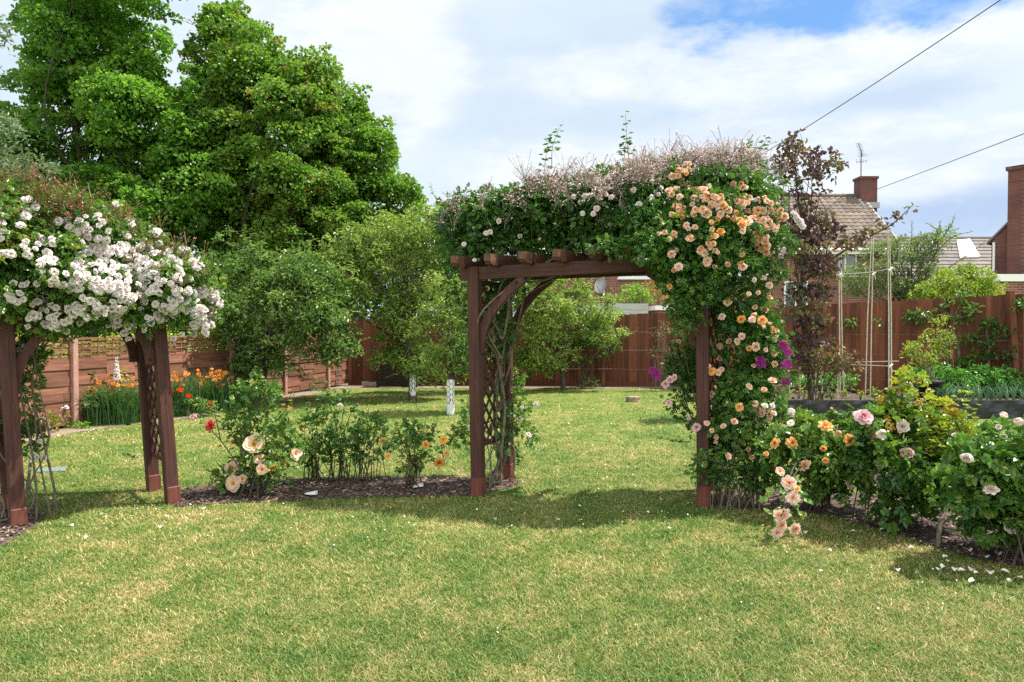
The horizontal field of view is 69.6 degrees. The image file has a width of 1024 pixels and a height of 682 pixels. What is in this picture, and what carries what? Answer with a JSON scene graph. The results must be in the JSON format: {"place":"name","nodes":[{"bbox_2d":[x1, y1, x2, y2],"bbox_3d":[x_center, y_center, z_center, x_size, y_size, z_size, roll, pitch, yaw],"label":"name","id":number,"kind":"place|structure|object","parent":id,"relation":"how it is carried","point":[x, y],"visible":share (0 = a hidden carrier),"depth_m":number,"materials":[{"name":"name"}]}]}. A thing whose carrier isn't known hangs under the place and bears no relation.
{"place":"outdoors","nodes":[
{"label":"outdoors","id":0,"kind":"place"},
{"bbox_2d":[23,384,680,440],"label":"border soil","id":1,"kind":"structure","parent":0,"point":[64,431],"depth_m":17.34,"materials":[{"name":"brown soil"}]},
{"bbox_2d":[34,409,67,432],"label":"border plant","id":2,"kind":"object","parent":1,"relation":"on","point":[52,418],"visible":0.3,"depth_m":10.74,"materials":[{"name":"green plant"}]},
{"bbox_2d":[62,420,91,429],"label":"border plant","id":3,"kind":"object","parent":1,"relation":"on","point":[78,423],"visible":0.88,"depth_m":11.11,"materials":[{"name":"green plant"}]},
{"bbox_2d":[77,371,109,420],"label":"border plant","id":4,"kind":"object","parent":1,"relation":"on","point":[84,402],"visible":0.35,"depth_m":11.47,"materials":[{"name":"green plant"}]},
{"bbox_2d":[70,378,130,426],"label":"lily clump","id":5,"kind":"object","parent":1,"relation":"on","point":[93,416],"visible":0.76,"depth_m":11.41,"materials":[{"name":"green plant"}]},
{"bbox_2d":[87,375,140,426],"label":"lily clump","id":6,"kind":"object","parent":1,"relation":"on","point":[124,415],"visible":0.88,"depth_m":11.60,"materials":[{"name":"green plant"}]},
{"bbox_2d":[105,357,132,412],"bbox_3d":[-6.288,0.797,11.766,0.501,1.092,0.452,0,1,0],"label":"delphinium","id":7,"kind":"object","parent":1,"relation":"on","point":[116,370],"visible":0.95,"depth_m":11.74,"materials":[{"name":"plant"}]},
{"bbox_2d":[121,379,175,412],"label":"lily clump","id":8,"kind":"object","parent":1,"relation":"on","point":[138,393],"visible":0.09,"depth_m":12.14,"materials":[{"name":"green plant"}]},
{"bbox_2d":[171,387,191,405],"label":"poppy plant","id":9,"kind":"object","parent":1,"relation":"on","point":[180,390],"visible":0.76,"depth_m":12.46,"materials":[{"name":"red plant"}]},
{"bbox_2d":[154,367,215,416],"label":"lily clump","id":10,"kind":"object","parent":1,"relation":"on","point":[177,406],"visible":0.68,"depth_m":12.65,"materials":[{"name":"green plant"}]},
{"bbox_2d":[174,395,219,417],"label":"border plant","id":11,"kind":"object","parent":1,"relation":"on","point":[203,409],"visible":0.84,"depth_m":12.56,"materials":[{"name":"green plant"}]},
{"bbox_2d":[181,368,236,413],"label":"lily clump","id":12,"kind":"object","parent":1,"relation":"on","point":[211,392],"visible":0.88,"depth_m":13.23,"materials":[{"name":"green plant"}]},
{"bbox_2d":[218,371,253,408],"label":"lily clump","id":13,"kind":"object","parent":1,"relation":"on","point":[237,395],"visible":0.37,"depth_m":13.83,"materials":[{"name":"green plant"}]},
{"bbox_2d":[194,225,372,403],"bbox_3d":[-4.533,-0.499,14.582,3.772,3.580,2.798,0,1,0],"label":"plum tree","id":14,"kind":"object","parent":1,"relation":"on","point":[291,270],"visible":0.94,"depth_m":14.24,"materials":[{"name":"green plant"}]},
{"bbox_2d":[304,376,329,390],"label":"border plant","id":15,"kind":"object","parent":1,"relation":"on","point":[325,382],"visible":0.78,"depth_m":17.53,"materials":[{"name":"green plant"}]},
{"bbox_2d":[331,355,339,386],"bbox_3d":[-4.485,0.669,18.665,0.245,1.000,0.106,0,1,0],"label":"trellis post","id":16,"kind":"object","parent":1,"relation":"on","point":[338,379],"visible":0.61,"depth_m":18.62,"materials":[{"name":"wood"}]},
{"bbox_2d":[362,381,376,384],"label":"stone block","id":17,"kind":"structure","parent":1,"relation":"on","point":[368,383],"depth_m":19.12,"materials":[{"name":"grey stone"}]},
{"bbox_2d":[376,357,419,386],"bbox_3d":[-2.900,0.763,18.923,1.022,0.800,0.829,0,1,0],"label":"compost bin","id":18,"kind":"object","parent":1,"relation":"on","point":[383,371],"visible":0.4,"depth_m":18.51,"materials":[{"name":"black plastic"}]},
{"bbox_2d":[560,327,622,388],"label":"dark shrub","id":19,"kind":"object","parent":1,"relation":"on","point":[586,342],"visible":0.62,"depth_m":18.29,"materials":[{"name":"green plant"}]},
{"bbox_2d":[579,376,606,387],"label":"border plant","id":20,"kind":"object","parent":1,"relation":"on","point":[593,384],"visible":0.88,"depth_m":18.61,"materials":[{"name":"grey plant"}]},
{"bbox_2d":[0,327,1023,681],"bbox_3d":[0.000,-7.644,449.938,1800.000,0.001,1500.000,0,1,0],"label":"lawn","id":21,"kind":"structure","parent":0,"point":[532,395],"depth_m":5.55,"materials":[{"name":"green plant"}]},
{"bbox_2d":[0,14,16,49],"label":"tree","id":22,"kind":"object","parent":21,"relation":"on","point":[4,29],"visible":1,"depth_m":14.71,"materials":[{"name":"green plant"}]},
{"bbox_2d":[0,507,44,545],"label":"soil bed","id":23,"kind":"object","parent":21,"relation":"in","point":[17,534],"visible":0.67,"depth_m":5.61,"materials":[{"name":"brown soil"}]},
{"bbox_2d":[0,154,228,524],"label":"climbing rose","id":24,"kind":"object","parent":23,"relation":"on","point":[56,244],"visible":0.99,"depth_m":5.82,"materials":[{"name":"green plant"}]},
{"bbox_2d":[0,109,62,185],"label":"willow tree","id":25,"kind":"object","parent":21,"relation":"on","point":[3,151],"visible":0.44,"depth_m":12.29,"materials":[{"name":"green plant"}]},
{"bbox_2d":[37,466,66,472],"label":"stepping slab","id":26,"kind":"structure","parent":21,"relation":"on","point":[54,469],"depth_m":7.88,"materials":[{"name":"grey stone"}]},
{"bbox_2d":[0,284,180,526],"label":"rose arch","id":27,"kind":"structure","parent":21,"relation":"on","point":[144,353],"depth_m":6.35,"materials":[{"name":"brown wood"}]},
{"bbox_2d":[15,324,221,387],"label":"hedge","id":28,"kind":"object","parent":21,"relation":"on","point":[168,333],"visible":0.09,"depth_m":12.35,"materials":[{"name":"green plant"}]},
{"bbox_2d":[0,0,239,346],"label":"sycamore tree","id":29,"kind":"object","parent":21,"relation":"on","point":[123,88],"visible":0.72,"depth_m":18.50,"materials":[{"name":"green plant"}]},
{"bbox_2d":[20,269,282,377],"bbox_3d":[-9.505,-0.343,14.925,2.866,3.190,13.345,0,1,23],"label":"shrubbery","id":30,"kind":"object","parent":21,"relation":"on","point":[80,335],"visible":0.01,"depth_m":17.07,"materials":[{"name":"green plant"}]},
{"bbox_2d":[15,333,347,427],"bbox_3d":[-6.270,0.694,12.557,0.102,1.600,13.916,0,1,17],"label":"slatted fence","id":31,"kind":"object","parent":21,"relation":"on","point":[68,377],"visible":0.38,"depth_m":11.98,"materials":[{"name":"brown wood"}]},
{"bbox_2d":[17,186,451,350],"bbox_3d":[-10.396,-1.815,22.544,17.881,6.161,4.305,0,1,0],"label":"sycamore tree","id":32,"kind":"object","parent":21,"relation":"on","point":[198,252],"visible":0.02,"depth_m":22.04,"materials":[{"name":"green plant"}]},
{"bbox_2d":[175,0,356,329],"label":"sycamore tree","id":33,"kind":"object","parent":21,"relation":"on","point":[267,85],"visible":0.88,"depth_m":19.31,"materials":[{"name":"green plant"}]},
{"bbox_2d":[171,476,519,506],"bbox_3d":[-1.500,1.400,7.048,3.243,0.001,1.072,0,1,-9],"label":"soil bed","id":34,"kind":"object","parent":21,"relation":"in","point":[330,492],"visible":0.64,"depth_m":6.95,"materials":[{"name":"brown soil"}]},
{"bbox_2d":[190,366,308,498],"bbox_3d":[-2.368,0.843,6.819,0.997,1.242,0.650,0,1,13],"label":"rose bush","id":35,"kind":"object","parent":34,"relation":"on","point":[260,448],"visible":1,"depth_m":6.71,"materials":[{"name":"green plant"}]},
{"bbox_2d":[283,402,328,482],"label":"rose bush","id":36,"kind":"object","parent":34,"relation":"on","point":[311,452],"visible":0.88,"depth_m":7.28,"materials":[{"name":"green plant"}]},
{"bbox_2d":[309,389,369,481],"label":"rose bush","id":37,"kind":"object","parent":34,"relation":"on","point":[337,448],"visible":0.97,"depth_m":7.29,"materials":[{"name":"green plant"}]},
{"bbox_2d":[342,407,395,483],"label":"rose bush","id":38,"kind":"object","parent":34,"relation":"on","point":[376,419],"visible":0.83,"depth_m":7.31,"materials":[{"name":"green plant"}]},
{"bbox_2d":[382,417,449,488],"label":"rose bush","id":39,"kind":"object","parent":34,"relation":"on","point":[422,441],"visible":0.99,"depth_m":6.92,"materials":[{"name":"green plant"}]},
{"bbox_2d":[427,111,799,491],"bbox_3d":[0.828,-0.343,6.815,3.484,3.531,1.449,0,1,16],"label":"climbing rose","id":40,"kind":"object","parent":34,"relation":"on","point":[555,211],"visible":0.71,"depth_m":6.71,"materials":[{"name":"green plant"}]},
{"bbox_2d":[284,77,428,330],"bbox_3d":[-4.926,-3.531,21.974,4.843,9.303,4.690,0,1,0],"label":"sycamore tree","id":41,"kind":"object","parent":21,"relation":"on","point":[373,144],"visible":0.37,"depth_m":21.05,"materials":[{"name":"green plant"}]},
{"bbox_2d":[296,182,484,399],"bbox_3d":[-2.554,-1.049,15.645,4.346,4.595,2.591,0,1,0],"label":"apple tree","id":42,"kind":"object","parent":21,"relation":"on","point":[411,230],"visible":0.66,"depth_m":15.33,"materials":[{"name":"green plant"}]},
{"bbox_2d":[409,371,415,400],"bbox_3d":[-2.072,0.929,15.363,0.140,0.615,0.139,0,1,0],"label":"tree guard","id":43,"kind":"object","parent":42,"relation":"attached to","point":[412,392],"visible":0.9,"depth_m":15.30,"materials":[{"name":"white plastic"}]},
{"bbox_2d":[242,278,593,345],"bbox_3d":[-2.731,-0.378,21.215,10.242,2.999,2.244,0,1,0],"label":"shrubbery","id":44,"kind":"object","parent":21,"relation":"on","point":[371,307],"visible":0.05,"depth_m":20.91,"materials":[{"name":"green plant"}]},
{"bbox_2d":[402,268,492,413],"bbox_3d":[-1.139,-0.045,13.107,1.902,2.666,1.617,0,1,0],"label":"apple tree","id":45,"kind":"object","parent":21,"relation":"on","point":[439,310],"visible":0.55,"depth_m":12.98,"materials":[{"name":"green plant"}]},
{"bbox_2d":[447,379,454,414],"bbox_3d":[-1.079,0.983,12.913,0.140,0.607,0.139,0,1,0],"label":"tree guard","id":46,"kind":"object","parent":45,"relation":"attached to","point":[451,407],"visible":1,"depth_m":12.86,"materials":[{"name":"white plastic"}]},
{"bbox_2d":[441,196,519,388],"bbox_3d":[-0.750,-1.078,17.167,1.997,4.567,1.902,0,1,-12],"label":"climbing plant","id":47,"kind":"object","parent":21,"relation":"on","point":[488,371],"visible":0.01,"depth_m":17.29,"materials":[{"name":"green plant"}]},
{"bbox_2d":[0,473,1023,565],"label":"bark chips","id":48,"kind":"object","parent":21,"relation":"in","point":[952,527],"visible":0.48,"depth_m":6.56,"materials":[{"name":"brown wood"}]},
{"bbox_2d":[585,159,805,505],"bbox_3d":[1.581,-0.079,6.473,1.968,3.011,1.317,0,1,0],"label":"climbing rose","id":49,"kind":"object","parent":48,"relation":"on","point":[672,246],"visible":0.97,"depth_m":6.20,"materials":[{"name":"green plant"}]},
{"bbox_2d":[648,340,792,497],"bbox_3d":[1.802,0.704,6.430,1.235,1.432,0.448,0,1,0],"label":"clematis","id":50,"kind":"object","parent":48,"relation":"on","point":[656,374],"visible":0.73,"depth_m":6.23,"materials":[{"name":"plant"}]},
{"bbox_2d":[683,409,777,511],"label":"rose bush","id":51,"kind":"object","parent":48,"relation":"on","point":[722,437],"visible":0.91,"depth_m":6.20,"materials":[{"name":"green plant"}]},
{"bbox_2d":[751,403,886,538],"bbox_3d":[2.377,0.956,5.944,1.668,0.973,0.914,-1,1,-31],"label":"rose bush","id":52,"kind":"object","parent":48,"relation":"on","point":[821,464],"visible":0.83,"depth_m":5.87,"materials":[{"name":"green plant"}]},
{"bbox_2d":[837,357,985,546],"bbox_3d":[3.009,0.781,5.529,1.135,1.329,0.916,0,1,0],"label":"rose bush","id":53,"kind":"object","parent":48,"relation":"on","point":[880,425],"visible":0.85,"depth_m":5.42,"materials":[{"name":"green plant"}]},
{"bbox_2d":[922,412,1023,569],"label":"rose bush","id":54,"kind":"object","parent":48,"relation":"on","point":[984,476],"visible":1,"depth_m":4.69,"materials":[{"name":"green plant"}]},
{"bbox_2d":[42,408,990,631],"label":"petal litter","id":55,"kind":"object","parent":21,"relation":"on","point":[477,509],"visible":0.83,"depth_m":5.91,"materials":[{"name":"plant"}]},
{"bbox_2d":[499,278,638,388],"bbox_3d":[1.271,-0.372,17.663,3.248,3.146,2.207,0,1,-22],"label":"apple tree","id":56,"kind":"object","parent":21,"relation":"on","point":[531,358],"visible":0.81,"depth_m":17.36,"materials":[{"name":"green plant"}]},
{"bbox_2d":[450,241,745,507],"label":"rose arch","id":57,"kind":"structure","parent":21,"relation":"on","point":[535,266],"depth_m":6.62,"materials":[{"name":"brown wood"}]},
{"bbox_2d":[571,304,647,314],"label":"garage","id":58,"kind":"structure","parent":21,"relation":"on","point":[628,309],"depth_m":23.95,"materials":[{"name":"white brick"}]},
{"bbox_2d":[611,282,656,303],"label":"privet bush","id":59,"kind":"object","parent":21,"relation":"on","point":[635,296],"visible":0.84,"depth_m":26.85,"materials":[{"name":"green plant"}]},
{"bbox_2d":[644,279,669,305],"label":"shrub","id":60,"kind":"object","parent":21,"relation":"on","point":[653,288],"visible":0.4,"depth_m":27.50,"materials":[{"name":"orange plant"}]},
{"bbox_2d":[647,318,680,391],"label":"thin shrub","id":61,"kind":"object","parent":21,"relation":"on","point":[663,346],"visible":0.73,"depth_m":17.53,"materials":[{"name":"green plant"}]},
{"bbox_2d":[648,305,694,312],"bbox_3d":[5.908,-0.077,26.794,1.903,2.359,2.620,0,1,0],"label":"lean to","id":62,"kind":"object","parent":21,"relation":"on","point":[655,309],"visible":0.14,"depth_m":25.54,"materials":[{"name":"white brick"}]},
{"bbox_2d":[348,290,1023,395],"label":"board fence","id":63,"kind":"object","parent":21,"relation":"on","point":[631,363],"visible":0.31,"depth_m":15.69,"materials":[{"name":"brown wood"}]},
{"bbox_2d":[535,143,904,308],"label":"brick house","id":64,"kind":"structure","parent":21,"relation":"on","point":[857,210],"depth_m":31.97,"materials":[{"name":"brick"}]},
{"bbox_2d":[617,275,651,279],"bbox_3d":[5.553,-3.296,31.889,2.008,1.262,0.160,0,1,0],"label":"window","id":65,"kind":"structure","parent":64,"relation":"in","point":[645,277],"depth_m":31.90,"materials":[{"name":"white plastic"}]},
{"bbox_2d":[784,281,807,306],"bbox_3d":[12.314,-1.765,31.961,1.027,1.667,0.080,0,1,0],"label":"window","id":66,"kind":"structure","parent":64,"relation":"in","point":[787,303],"depth_m":31.95,"materials":[{"name":"white plastic"}]},
{"bbox_2d":[833,254,856,277],"bbox_3d":[14.438,-3.283,31.890,1.120,1.068,0.160,0,1,0],"label":"window","id":67,"kind":"structure","parent":64,"relation":"in","point":[850,259],"depth_m":31.92,"materials":[{"name":"white plastic"}]},
{"bbox_2d":[878,133,1023,188],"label":"overhead cable","id":68,"kind":"object","parent":64,"relation":"attached to","point":[955,159],"visible":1,"depth_m":26.79,"materials":[{"name":"grey plastic"}]},
{"bbox_2d":[767,389,885,418],"bbox_3d":[5.485,1.122,13.385,2.270,0.310,2.282,0,1,0],"label":"raised bed","id":69,"kind":"object","parent":21,"relation":"on","point":[819,406],"visible":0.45,"depth_m":12.28,"materials":[{"name":"grey wood"}]},
{"bbox_2d":[788,386,807,398],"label":"seedling","id":70,"kind":"object","parent":69,"relation":"on","point":[805,396],"visible":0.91,"depth_m":13.00,"materials":[{"name":"yellow plant"}]},
{"bbox_2d":[795,373,817,391],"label":"bean plant","id":71,"kind":"object","parent":69,"relation":"on","point":[804,382],"visible":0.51,"depth_m":14.02,"materials":[{"name":"green plant"}]},
{"bbox_2d":[814,372,833,392],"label":"bean plant","id":72,"kind":"object","parent":69,"relation":"on","point":[827,381],"visible":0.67,"depth_m":14.04,"materials":[{"name":"green plant"}]},
{"bbox_2d":[821,390,835,399],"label":"seedling","id":73,"kind":"object","parent":69,"relation":"on","point":[827,396],"visible":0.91,"depth_m":12.54,"materials":[{"name":"green plant"}]},
{"bbox_2d":[824,374,846,391],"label":"bean plant","id":74,"kind":"object","parent":69,"relation":"on","point":[834,383],"visible":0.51,"depth_m":14.18,"materials":[{"name":"green plant"}]},
{"bbox_2d":[840,373,860,392],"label":"bean plant","id":75,"kind":"object","parent":69,"relation":"on","point":[853,380],"visible":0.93,"depth_m":14.06,"materials":[{"name":"green plant"}]},
{"bbox_2d":[837,232,898,397],"bbox_3d":[6.412,-0.433,13.304,0.344,3.023,1.630,0,1,-8],"label":"bean support","id":76,"kind":"object","parent":69,"relation":"on","point":[874,273],"visible":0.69,"depth_m":13.20,"materials":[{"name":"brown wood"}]},
{"bbox_2d":[868,386,883,398],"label":"seedling","id":77,"kind":"object","parent":69,"relation":"on","point":[873,393],"visible":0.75,"depth_m":13.04,"materials":[{"name":"yellow plant"}]},
{"bbox_2d":[765,128,918,399],"bbox_3d":[5.492,-1.173,12.594,2.486,4.938,1.343,0,1,-11],"label":"purple plum tree","id":78,"kind":"object","parent":21,"relation":"on","point":[805,354],"visible":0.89,"depth_m":12.35,"materials":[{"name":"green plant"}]},
{"bbox_2d":[837,286,985,386],"bbox_3d":[7.905,0.076,14.738,2.706,2.345,0.440,1,2,44],"label":"espalier tree","id":79,"kind":"object","parent":21,"relation":"on","point":[923,316],"visible":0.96,"depth_m":14.21,"materials":[{"name":"green plant"}]},
{"bbox_2d":[838,214,985,301],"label":"feathery tree","id":80,"kind":"object","parent":21,"relation":"on","point":[902,285],"visible":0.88,"depth_m":18.30,"materials":[{"name":"green plant"}]},
{"bbox_2d":[918,379,944,397],"bbox_3d":[7.415,0.983,13.023,0.424,0.598,0.424,0,1,0],"label":"plant pot","id":81,"kind":"object","parent":21,"relation":"on","point":[935,384],"visible":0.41,"depth_m":12.85,"materials":[{"name":"black plastic"}]},
{"bbox_2d":[899,331,938,379],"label":"blueberry bush","id":82,"kind":"object","parent":81,"relation":"in","point":[916,352],"visible":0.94,"depth_m":12.99,"materials":[{"name":"green plant"}]},
{"bbox_2d":[893,236,991,300],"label":"brick house","id":83,"kind":"structure","parent":21,"relation":"on","point":[966,245],"depth_m":37.89,"materials":[{"name":"grey tile"}]},
{"bbox_2d":[942,379,958,396],"bbox_3d":[7.994,0.983,13.523,0.424,0.578,0.424,0,1,0],"label":"plant pot","id":84,"kind":"object","parent":21,"relation":"on","point":[946,381],"visible":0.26,"depth_m":13.35,"materials":[{"name":"black plastic"}]},
{"bbox_2d":[924,314,957,377],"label":"blueberry bush","id":85,"kind":"object","parent":84,"relation":"in","point":[945,346],"visible":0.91,"depth_m":13.44,"materials":[{"name":"green plant"}]},
{"bbox_2d":[915,360,990,374],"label":"shrub","id":86,"kind":"object","parent":21,"relation":"on","point":[957,363],"visible":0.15,"depth_m":13.97,"materials":[{"name":"green plant"}]},
{"bbox_2d":[906,260,1016,299],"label":"elder bush","id":87,"kind":"object","parent":21,"relation":"on","point":[976,287],"visible":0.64,"depth_m":17.28,"materials":[{"name":"green plant"}]},
{"bbox_2d":[912,392,1023,418],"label":"raised bed","id":88,"kind":"object","parent":21,"relation":"on","point":[988,408],"visible":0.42,"depth_m":12.28,"materials":[{"name":"grey wood"}]},
{"bbox_2d":[909,365,935,394],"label":"potato plant","id":89,"kind":"object","parent":88,"relation":"on","point":[918,369],"visible":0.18,"depth_m":13.52,"materials":[{"name":"green plant"}]},
{"bbox_2d":[906,367,951,391],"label":"potato plant","id":90,"kind":"object","parent":88,"relation":"on","point":[940,377],"visible":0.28,"depth_m":13.15,"materials":[{"name":"green plant"}]},
{"bbox_2d":[929,361,951,387],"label":"potato plant","id":91,"kind":"object","parent":88,"relation":"on","point":[939,373],"visible":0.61,"depth_m":13.24,"materials":[{"name":"green plant"}]},
{"bbox_2d":[943,367,980,396],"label":"potato plant","id":92,"kind":"object","parent":88,"relation":"on","point":[957,374],"visible":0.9,"depth_m":13.19,"materials":[{"name":"green plant"}]},
{"bbox_2d":[961,360,986,389],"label":"potato plant","id":93,"kind":"object","parent":88,"relation":"on","point":[975,373],"visible":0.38,"depth_m":13.53,"materials":[{"name":"green plant"}]},
{"bbox_2d":[975,386,988,399],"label":"onion plant","id":94,"kind":"object","parent":88,"relation":"on","point":[979,392],"visible":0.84,"depth_m":12.47,"materials":[{"name":"green plant"}]},
{"bbox_2d":[962,362,1003,396],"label":"potato plant","id":95,"kind":"object","parent":88,"relation":"on","point":[977,381],"visible":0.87,"depth_m":13.20,"materials":[{"name":"green plant"}]},
{"bbox_2d":[979,386,997,399],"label":"onion plant","id":96,"kind":"object","parent":88,"relation":"on","point":[987,395],"visible":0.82,"depth_m":12.49,"materials":[{"name":"green plant"}]},
{"bbox_2d":[978,365,1008,392],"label":"potato plant","id":97,"kind":"object","parent":88,"relation":"on","point":[987,379],"visible":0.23,"depth_m":13.52,"materials":[{"name":"green plant"}]},
{"bbox_2d":[974,367,1014,396],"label":"potato plant","id":98,"kind":"object","parent":88,"relation":"on","point":[997,374],"visible":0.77,"depth_m":13.18,"materials":[{"name":"green plant"}]},
{"bbox_2d":[993,364,1023,395],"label":"potato plant","id":99,"kind":"object","parent":88,"relation":"on","point":[1019,373],"visible":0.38,"depth_m":13.41,"materials":[{"name":"green plant"}]},
{"bbox_2d":[996,368,1023,393],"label":"potato plant","id":100,"kind":"object","parent":88,"relation":"on","point":[1015,383],"visible":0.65,"depth_m":13.27,"materials":[{"name":"green plant"}]},
{"bbox_2d":[939,274,1023,294],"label":"garage","id":101,"kind":"structure","parent":21,"relation":"on","point":[1015,282],"depth_m":22.52,"materials":[{"name":"white brick"}]},
{"bbox_2d":[954,296,1023,391],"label":"espalier tree","id":102,"kind":"object","parent":21,"relation":"on","point":[987,356],"visible":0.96,"depth_m":13.74,"materials":[{"name":"green plant"}]},
{"bbox_2d":[987,164,1023,274],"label":"brick house","id":103,"kind":"structure","parent":21,"relation":"on","point":[1005,241],"depth_m":26.09,"materials":[{"name":"red brick"}]},
{"bbox_2d":[0,0,1023,323],"label":"sky","id":104,"kind":"structure","parent":0,"point":[468,87],"materials":[{"name":"blue"}]},
{"bbox_2d":[626,396,640,401],"bbox_3d":[2.498,1.198,15.108,0.322,0.128,0.315,0,1,0],"label":"tree stump","id":105,"kind":"object","parent":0,"point":[633,398],"visible":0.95,"depth_m":14.99,"materials":[{"name":"brown wood"}]},
{"bbox_2d":[763,0,1000,153],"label":"overhead cable","id":106,"kind":"object","parent":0,"point":[896,69],"visible":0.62,"depth_m":16.01,"materials":[{"name":"grey plastic"}]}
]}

